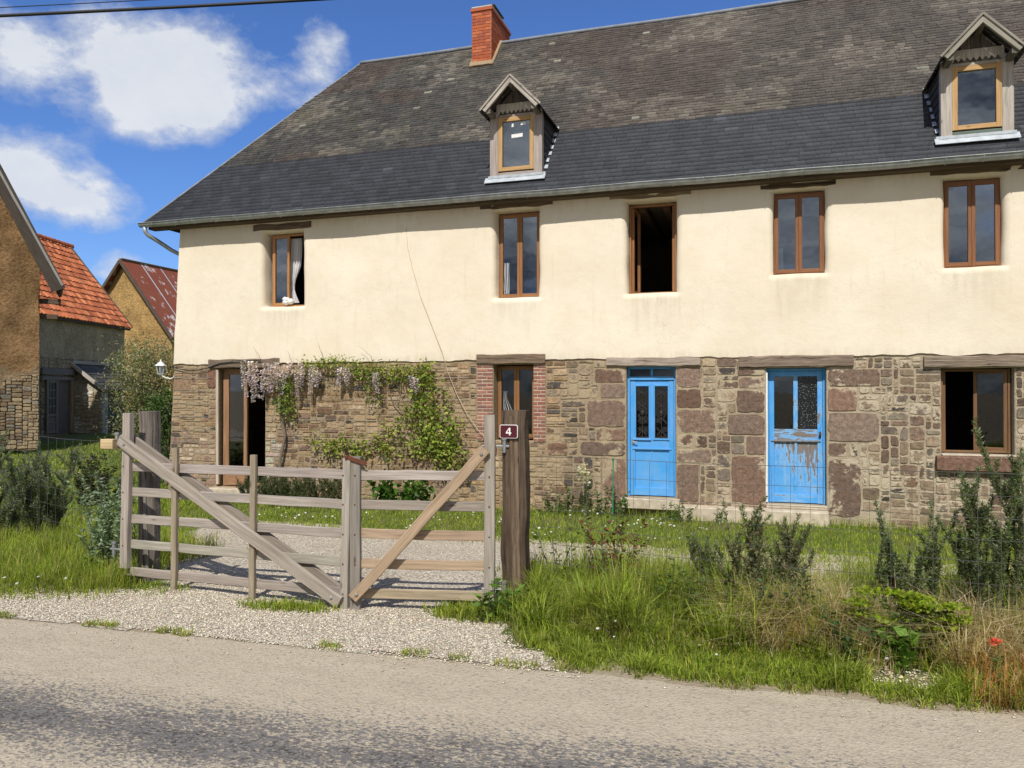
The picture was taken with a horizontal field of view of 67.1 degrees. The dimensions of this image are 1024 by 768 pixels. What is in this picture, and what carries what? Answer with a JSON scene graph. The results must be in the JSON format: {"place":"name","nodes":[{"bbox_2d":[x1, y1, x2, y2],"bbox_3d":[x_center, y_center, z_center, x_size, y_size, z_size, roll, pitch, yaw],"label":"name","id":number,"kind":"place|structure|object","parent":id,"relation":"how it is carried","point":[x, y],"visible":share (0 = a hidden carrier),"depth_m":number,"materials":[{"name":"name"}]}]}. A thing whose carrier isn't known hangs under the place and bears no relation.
{"place":"outdoors","nodes":[
{"label":"outdoors","id":0,"kind":"place"},
{"bbox_2d":[0,0,146,7],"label":"power cable","id":1,"kind":"object","parent":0,"point":[74,3],"visible":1,"depth_m":22.10,"materials":[{"name":"black rubber"}]},
{"bbox_2d":[0,435,195,524],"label":"lawn grass","id":2,"kind":"structure","parent":0,"point":[58,462],"depth_m":21.72,"materials":[{"name":"green plant"}]},
{"bbox_2d":[0,516,229,600],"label":"verge grass","id":3,"kind":"structure","parent":0,"point":[12,560],"depth_m":7.32,"materials":[{"name":"green plant"}]},
{"bbox_2d":[0,0,326,17],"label":"power cable","id":4,"kind":"object","parent":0,"point":[144,8],"visible":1,"depth_m":22.07,"materials":[{"name":"black rubber"}]},
{"bbox_2d":[235,475,287,494],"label":"shrub","id":5,"kind":"object","parent":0,"point":[243,488],"visible":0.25,"depth_m":14.71,"materials":[{"name":"green plant"}]},
{"bbox_2d":[0,0,780,285],"label":"sky","id":6,"kind":"structure","parent":0,"point":[107,118],"materials":[{"name":"blue"}]},
{"bbox_2d":[0,520,1013,670],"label":"gravel drive","id":7,"kind":"structure","parent":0,"point":[438,581],"depth_m":6.38,"materials":[{"name":"gravel"}]},
{"bbox_2d":[234,595,340,613],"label":"grass patch","id":8,"kind":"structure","parent":7,"relation":"on","point":[277,605],"depth_m":6.21,"materials":[{"name":"green plant"}]},
{"bbox_2d":[421,589,520,625],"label":"grass patch","id":9,"kind":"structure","parent":7,"relation":"on","point":[468,610],"depth_m":5.96,"materials":[{"name":"green plant"}]},
{"bbox_2d":[0,517,1015,738],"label":"gravel","id":10,"kind":"structure","parent":7,"relation":"on","point":[278,616],"depth_m":6.02,"materials":[{"name":"grey gravel"}]},
{"bbox_2d":[0,619,1023,767],"bbox_3d":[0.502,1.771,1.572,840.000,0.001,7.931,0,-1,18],"label":"road","id":11,"kind":"structure","parent":0,"point":[86,697],"depth_m":4.15,"materials":[{"name":"grey asphalt"}]},
{"bbox_2d":[0,429,1023,715],"bbox_3d":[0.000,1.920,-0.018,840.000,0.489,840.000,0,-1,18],"label":"ground","id":12,"kind":"structure","parent":0,"point":[86,437],"depth_m":10.94,"materials":[{"name":"green plant"}]},
{"bbox_2d":[0,164,65,450],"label":"cob barn","id":13,"kind":"structure","parent":12,"relation":"on","point":[25,261],"depth_m":24.66,"materials":[{"name":"stone"}]},
{"bbox_2d":[0,430,86,541],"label":"rosemary bush","id":14,"kind":"object","parent":12,"relation":"on","point":[12,494],"visible":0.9,"depth_m":8.94,"materials":[{"name":"green plant"}]},
{"bbox_2d":[37,233,139,437],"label":"tiled barn","id":15,"kind":"structure","parent":12,"relation":"on","point":[83,327],"depth_m":31.95,"materials":[{"name":"ceramic"}]},
{"bbox_2d":[45,380,57,433],"bbox_3d":[-18.086,0.900,30.332,0.065,2.120,0.720,0,-1,1],"label":"door","id":16,"kind":"structure","parent":15,"relation":"in","point":[51,426],"depth_m":30.31,"materials":[{"name":"grey wood"}]},
{"bbox_2d":[57,380,68,433],"bbox_3d":[-18.132,0.917,31.108,0.233,2.140,0.797,0,-1,18],"label":"doorway","id":17,"kind":"structure","parent":15,"relation":"in","point":[63,385],"depth_m":31.19,"materials":[{"name":"grey wood"}]},
{"bbox_2d":[78,550,103,573],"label":"yellow green plant","id":18,"kind":"object","parent":12,"relation":"on","point":[90,558],"visible":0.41,"depth_m":7.24,"materials":[{"name":"green plant"}]},
{"bbox_2d":[3,513,198,569],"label":"yard grass","id":19,"kind":"structure","parent":12,"relation":"on","point":[80,520],"depth_m":10.20,"materials":[{"name":"green plant"}]},
{"bbox_2d":[66,470,138,568],"bbox_3d":[-3.911,1.338,7.516,0.923,0.978,0.494,0,-1,18],"label":"santolina","id":20,"kind":"object","parent":12,"relation":"on","point":[106,531],"visible":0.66,"depth_m":7.44,"materials":[{"name":"green plant"}]},
{"bbox_2d":[72,451,135,506],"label":"young shrub","id":21,"kind":"object","parent":12,"relation":"on","point":[86,474],"visible":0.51,"depth_m":14.07,"materials":[{"name":"green plant"}]},
{"bbox_2d":[109,398,139,432],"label":"ivy bush","id":22,"kind":"object","parent":12,"relation":"on","point":[122,414],"visible":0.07,"depth_m":30.42,"materials":[{"name":"green plant"}]},
{"bbox_2d":[100,411,160,580],"bbox_3d":[-3.543,1.094,7.180,0.512,1.676,0.228,0,-1,-25],"label":"gate post","id":23,"kind":"object","parent":12,"relation":"on","point":[150,428],"visible":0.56,"depth_m":7.17,"materials":[{"name":"grey wood"}]},
{"bbox_2d":[0,432,131,558],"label":"wire fence","id":24,"kind":"object","parent":23,"relation":"attached to","point":[60,489],"visible":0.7,"depth_m":8.26,"materials":[{"name":"grey metal"}]},
{"bbox_2d":[110,413,350,608],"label":"wooden gate","id":25,"kind":"structure","parent":23,"relation":"attached to","point":[307,573],"depth_m":6.61,"materials":[{"name":"brown wood"}]},
{"bbox_2d":[91,321,173,457],"bbox_3d":[-10.839,0.237,22.916,3.119,4.316,3.179,0,-1,-9],"label":"olive tree","id":26,"kind":"object","parent":12,"relation":"on","point":[145,389],"visible":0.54,"depth_m":22.52,"materials":[{"name":"green plant"}]},
{"bbox_2d":[102,258,177,412],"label":"rusty roofed barn","id":27,"kind":"structure","parent":12,"relation":"on","point":[143,295],"depth_m":41.92,"materials":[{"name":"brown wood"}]},
{"bbox_2d":[132,383,172,484],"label":"evergreen shrub","id":28,"kind":"object","parent":12,"relation":"on","point":[165,437],"visible":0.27,"depth_m":17.29,"materials":[{"name":"green plant"}]},
{"bbox_2d":[246,463,341,509],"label":"lavender bush","id":29,"kind":"object","parent":12,"relation":"on","point":[297,490],"visible":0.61,"depth_m":14.09,"materials":[{"name":"green plant"}]},
{"bbox_2d":[364,480,435,500],"bbox_3d":[-1.989,1.939,14.006,1.401,0.646,0.766,0,-1,18],"label":"mallow","id":30,"kind":"object","parent":12,"relation":"on","point":[386,490],"visible":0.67,"depth_m":13.85,"materials":[{"name":"green plant"}]},
{"bbox_2d":[78,472,745,538],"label":"daisies","id":31,"kind":"object","parent":12,"relation":"on","point":[501,519],"visible":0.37,"depth_m":12.18,"materials":[{"name":"white plant"}]},
{"bbox_2d":[0,608,1001,713],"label":"road edge grass","id":32,"kind":"structure","parent":12,"relation":"on","point":[717,683],"depth_m":4.83,"materials":[{"name":"green plant"}]},
{"bbox_2d":[472,571,545,626],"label":"broadleaf weed","id":33,"kind":"object","parent":12,"relation":"on","point":[490,604],"visible":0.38,"depth_m":5.85,"materials":[{"name":"green plant"}]},
{"bbox_2d":[500,410,530,603],"bbox_3d":[0.027,1.062,6.237,0.219,1.700,0.240,0,-1,18],"label":"gate post","id":34,"kind":"object","parent":12,"relation":"on","point":[515,529],"visible":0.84,"depth_m":6.14,"materials":[{"name":"brown wood"}]},
{"bbox_2d":[344,415,508,609],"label":"wooden gate","id":35,"kind":"structure","parent":34,"relation":"attached to","point":[360,588],"depth_m":6.17,"materials":[{"name":"brown wood"}]},
{"bbox_2d":[500,425,517,437],"bbox_3d":[-0.026,0.376,6.120,0.150,0.108,0.012,0,-1,18],"label":"house number sign","id":36,"kind":"object","parent":34,"relation":"attached to","point":[508,431],"visible":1,"depth_m":6.11,"materials":[{"name":"red metal"}]},
{"bbox_2d":[542,483,576,514],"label":"wall weed","id":37,"kind":"object","parent":12,"relation":"on","point":[548,503],"depth_m":13.28,"materials":[{"name":"green plant"}]},
{"bbox_2d":[532,500,589,584],"bbox_3d":[0.408,1.388,6.393,0.545,0.893,0.220,0,-1,32],"label":"yellow green plant","id":38,"kind":"object","parent":12,"relation":"on","point":[554,549],"visible":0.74,"depth_m":6.42,"materials":[{"name":"green plant"}]},
{"bbox_2d":[138,0,1023,531],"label":"farmhouse","id":39,"kind":"object","parent":12,"relation":"on","point":[636,206],"visible":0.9,"depth_m":13.66,"materials":[{"name":"paint"}]},
{"bbox_2d":[155,359,173,378],"bbox_3d":[-7.281,-0.309,16.190,0.441,0.423,0.222,0,-1,18],"label":"wall lantern","id":40,"kind":"object","parent":39,"relation":"attached to","point":[160,363],"depth_m":16.20,"materials":[{"name":"white metal"}]},
{"bbox_2d":[169,360,260,370],"bbox_3d":[-6.075,-0.380,15.726,2.263,0.209,0.027,0,-1,18],"label":"cable","id":41,"kind":"object","parent":39,"relation":"attached to","point":[213,365],"visible":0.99,"depth_m":15.74,"materials":[{"name":"black rubber"}]},
{"bbox_2d":[223,368,265,485],"bbox_3d":[-5.419,0.881,15.780,1.090,2.391,0.091,0,-1,18],"label":"glazed door","id":42,"kind":"structure","parent":39,"relation":"in","point":[227,479],"depth_m":15.87,"materials":[{"name":"brown wood"}]},
{"bbox_2d":[282,297,293,304],"bbox_3d":[-4.487,-1.658,15.453,0.280,0.180,0.175,0,-1,18],"label":"cloth bundle","id":43,"kind":"object","parent":39,"relation":"on","point":[287,300],"visible":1,"depth_m":15.39,"materials":[{"name":"white fabric"}]},
{"bbox_2d":[272,234,303,306],"bbox_3d":[-4.447,-2.272,15.485,0.801,1.451,0.081,0,-1,18],"label":"window","id":44,"kind":"structure","parent":39,"relation":"in","point":[274,277],"depth_m":15.51,"materials":[{"name":"brown wood"}]},
{"bbox_2d":[291,238,301,302],"bbox_3d":[-4.364,-2.287,15.580,0.261,1.300,0.050,0,-1,18],"label":"curtain","id":45,"kind":"object","parent":39,"relation":"hanging from","point":[296,252],"visible":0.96,"depth_m":15.58,"materials":[{"name":"white fabric"}]},
{"bbox_2d":[171,344,468,478],"bbox_3d":[-3.983,0.716,14.935,6.600,3.061,0.373,0,-1,18],"label":"wisteria","id":46,"kind":"object","parent":39,"relation":"attached to","point":[285,383],"visible":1,"depth_m":14.95,"materials":[{"name":"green plant"}]},
{"bbox_2d":[303,362,470,500],"bbox_3d":[-2.413,0.916,14.468,3.483,2.646,0.338,0,-1,18],"label":"climbing vine","id":47,"kind":"object","parent":39,"relation":"attached to","point":[428,437],"visible":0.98,"depth_m":14.21,"materials":[{"name":"green plant"}]},
{"bbox_2d":[406,229,483,435],"bbox_3d":[-1.159,-0.927,14.181,1.757,3.986,0.038,0,-1,19],"label":"cable","id":48,"kind":"object","parent":39,"relation":"attached to","point":[440,347],"visible":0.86,"depth_m":14.22,"materials":[{"name":"black rubber"}]},
{"bbox_2d":[504,263,509,293],"bbox_3d":[-0.097,-1.935,14.165,0.112,0.570,0.050,0,-1,18],"label":"curtain","id":49,"kind":"object","parent":39,"relation":"hanging from","point":[506,278],"visible":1,"depth_m":14.16,"materials":[{"name":"white fabric"}]},
{"bbox_2d":[503,391,512,409],"bbox_3d":[-0.069,0.530,14.144,0.220,0.800,0.050,0,-1,18],"label":"curtain","id":50,"kind":"object","parent":39,"relation":"hanging from","point":[507,405],"visible":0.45,"depth_m":14.15,"materials":[{"name":"white fabric"}]},
{"bbox_2d":[498,366,533,438],"bbox_3d":[0.096,0.330,14.089,0.731,1.320,0.081,0,-1,18],"label":"window","id":51,"kind":"structure","parent":39,"relation":"in","point":[516,369],"depth_m":14.06,"materials":[{"name":"brown wood"}]},
{"bbox_2d":[499,212,539,297],"bbox_3d":[0.153,-2.335,14.095,0.790,1.550,0.081,0,-1,18],"label":"window","id":52,"kind":"structure","parent":39,"relation":"in","point":[519,217],"depth_m":14.06,"materials":[{"name":"brown wood"}]},
{"bbox_2d":[630,380,673,496],"bbox_3d":[2.401,0.927,13.247,0.741,1.981,0.102,0,-1,18],"label":"door","id":53,"kind":"structure","parent":39,"relation":"in","point":[651,448],"depth_m":13.26,"materials":[{"name":"blue paint"}]},
{"bbox_2d":[629,203,676,293],"bbox_3d":[2.500,-2.330,13.555,0.811,1.551,0.426,0,-1,18],"label":"window","id":54,"kind":"structure","parent":39,"relation":"in","point":[634,215],"depth_m":13.49,"materials":[{"name":"brown wood"}]},
{"bbox_2d":[778,248,783,269],"bbox_3d":[4.420,-2.048,12.697,0.092,0.370,0.050,0,-1,18],"label":"curtain","id":55,"kind":"object","parent":39,"relation":"hanging from","point":[780,260],"visible":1,"depth_m":12.70,"materials":[{"name":"white fabric"}]},
{"bbox_2d":[769,371,822,503],"bbox_3d":[4.612,0.861,12.545,0.821,2.141,0.108,0,-1,18],"label":"door","id":56,"kind":"structure","parent":39,"relation":"in","point":[802,445],"depth_m":12.55,"materials":[{"name":"blue paint"}]},
{"bbox_2d":[774,192,823,274],"bbox_3d":[4.667,-2.442,12.565,0.770,1.316,0.081,0,-1,18],"label":"window","id":57,"kind":"structure","parent":39,"relation":"in","point":[798,211],"depth_m":12.53,"materials":[{"name":"brown wood"}]},
{"bbox_2d":[943,178,1000,267],"bbox_3d":[7.031,-2.446,11.817,0.771,1.331,0.081,0,-1,18],"label":"window","id":58,"kind":"structure","parent":39,"relation":"in","point":[971,220],"depth_m":11.78,"materials":[{"name":"brown wood"}]},
{"bbox_2d":[941,369,1010,452],"bbox_3d":[7.143,0.413,12.011,0.941,1.276,0.496,0,-1,18],"label":"window","id":59,"kind":"structure","parent":39,"relation":"in","point":[1006,372],"depth_m":11.80,"materials":[{"name":"brown wood"}]},
{"bbox_2d":[573,463,592,515],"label":"white flower","id":60,"kind":"object","parent":12,"relation":"on","point":[583,469],"visible":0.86,"depth_m":13.00,"materials":[{"name":"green plant"}]},
{"bbox_2d":[585,481,629,517],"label":"wall weed","id":61,"kind":"object","parent":12,"relation":"on","point":[621,503],"depth_m":13.00,"materials":[{"name":"green plant"}]},
{"bbox_2d":[577,513,648,586],"bbox_3d":[0.801,1.425,6.210,0.608,0.776,0.408,0,-1,18],"label":"red tipped plant","id":62,"kind":"object","parent":12,"relation":"on","point":[607,541],"visible":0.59,"depth_m":6.20,"materials":[{"name":"green plant"}]},
{"bbox_2d":[612,458,613,520],"bbox_3d":[1.656,1.748,12.623,0.041,1.073,0.041,0,-1,-5],"label":"garden stake","id":63,"kind":"object","parent":12,"relation":"on","point":[612,484],"visible":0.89,"depth_m":12.62,"materials":[{"name":"green plastic"}]},
{"bbox_2d":[661,501,697,523],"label":"wall weed","id":64,"kind":"object","parent":12,"relation":"on","point":[676,514],"depth_m":12.45,"materials":[{"name":"green plant"}]},
{"bbox_2d":[640,557,721,620],"bbox_3d":[1.243,1.507,5.595,0.603,0.520,0.431,0,-1,18],"label":"broadleaf weed","id":65,"kind":"object","parent":12,"relation":"on","point":[686,590],"visible":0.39,"depth_m":5.50,"materials":[{"name":"green plant"}]},
{"bbox_2d":[516,577,846,657],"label":"matted dry grass","id":66,"kind":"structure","parent":12,"relation":"on","point":[673,627],"depth_m":5.25,"materials":[{"name":"green plant"}]},
{"bbox_2d":[497,557,900,663],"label":"tufted grass","id":67,"kind":"structure","parent":12,"relation":"on","point":[539,587],"depth_m":5.31,"materials":[{"name":"green plant"}]},
{"bbox_2d":[686,530,725,596],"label":"rosemary bush","id":68,"kind":"object","parent":12,"relation":"on","point":[693,549],"visible":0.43,"depth_m":5.81,"materials":[{"name":"green plant"}]},
{"bbox_2d":[713,507,724,521],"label":"wall weed","id":69,"kind":"object","parent":12,"relation":"on","point":[717,514],"depth_m":12.39,"materials":[{"name":"green plant"}]},
{"bbox_2d":[532,611,947,665],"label":"daisies","id":70,"kind":"object","parent":12,"relation":"on","point":[738,642],"visible":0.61,"depth_m":4.95,"materials":[{"name":"white plant"}]},
{"bbox_2d":[483,526,1023,711],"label":"verge grass","id":71,"kind":"structure","parent":12,"relation":"on","point":[866,577],"depth_m":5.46,"materials":[{"name":"green plant"}]},
{"bbox_2d":[497,535,1012,588],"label":"yard grass","id":72,"kind":"structure","parent":12,"relation":"on","point":[742,561],"depth_m":9.72,"materials":[{"name":"green plant"}]},
{"bbox_2d":[711,494,817,605],"bbox_3d":[1.822,1.259,5.553,0.753,1.017,0.468,0,-1,18],"label":"rosemary bush","id":73,"kind":"object","parent":12,"relation":"on","point":[758,555],"visible":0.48,"depth_m":5.46,"materials":[{"name":"green plant"}]},
{"bbox_2d":[722,566,826,630],"bbox_3d":[1.791,1.506,5.256,0.690,0.505,0.430,0,-1,18],"label":"broadleaf weed","id":74,"kind":"object","parent":12,"relation":"on","point":[769,594],"visible":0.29,"depth_m":5.21,"materials":[{"name":"green plant"}]},
{"bbox_2d":[536,456,1023,634],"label":"wire fence","id":75,"kind":"object","parent":12,"relation":"on","point":[790,526],"visible":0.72,"depth_m":5.42,"materials":[{"name":"metal"}]},
{"bbox_2d":[602,555,1023,673],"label":"matted dry grass","id":76,"kind":"structure","parent":12,"relation":"on","point":[775,639],"depth_m":4.93,"materials":[{"name":"green plant"}]},
{"bbox_2d":[817,605,899,663],"bbox_3d":[2.187,1.601,4.878,0.461,0.356,0.337,0,-1,32],"label":"broadleaf weed","id":77,"kind":"object","parent":12,"relation":"on","point":[845,637],"visible":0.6,"depth_m":4.84,"materials":[{"name":"green plant"}]},
{"bbox_2d":[699,554,1023,708],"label":"dry grass","id":78,"kind":"structure","parent":12,"relation":"on","point":[910,625],"depth_m":4.87,"materials":[{"name":"plant"}]},
{"bbox_2d":[765,628,1023,702],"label":"tufted grass","id":79,"kind":"structure","parent":12,"relation":"on","point":[953,672],"depth_m":4.59,"materials":[{"name":"green plant"}]},
{"bbox_2d":[876,625,927,674],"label":"broadleaf weed","id":80,"kind":"object","parent":12,"relation":"on","point":[909,652],"visible":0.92,"depth_m":4.72,"materials":[{"name":"green plant"}]},
{"bbox_2d":[863,666,947,687],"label":"gravel","id":81,"kind":"structure","parent":12,"relation":"on","point":[900,676],"depth_m":4.67,"materials":[{"name":"grey gravel"}]},
{"bbox_2d":[840,584,972,660],"bbox_3d":[2.492,1.517,4.905,0.773,0.444,0.417,0,-1,18],"label":"euphorbia","id":82,"kind":"object","parent":12,"relation":"on","point":[920,605],"visible":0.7,"depth_m":4.83,"materials":[{"name":"green plant"}]},
{"bbox_2d":[872,498,949,617],"bbox_3d":[2.774,1.274,5.390,0.488,0.991,0.350,0,-1,37],"label":"rosemary bush","id":83,"kind":"object","parent":12,"relation":"on","point":[888,567],"visible":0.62,"depth_m":5.37,"materials":[{"name":"green plant"}]},
{"bbox_2d":[930,629,1023,712],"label":"rusty grass","id":84,"kind":"structure","parent":12,"relation":"on","point":[1006,664],"depth_m":4.35,"materials":[{"name":"brown plant"}]},
{"bbox_2d":[934,416,1023,616],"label":"rosemary bush","id":85,"kind":"object","parent":12,"relation":"on","point":[972,548],"visible":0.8,"depth_m":5.31,"materials":[{"name":"green plant"}]},
{"bbox_2d":[985,637,1005,689],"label":"poppy","id":86,"kind":"object","parent":12,"relation":"on","point":[994,639],"visible":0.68,"depth_m":4.41,"materials":[{"name":"red plant"}]},
{"bbox_2d":[66,496,1022,575],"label":"lawn grass","id":87,"kind":"structure","parent":0,"point":[465,521],"depth_m":11.85,"materials":[{"name":"green plant"}]}
]}

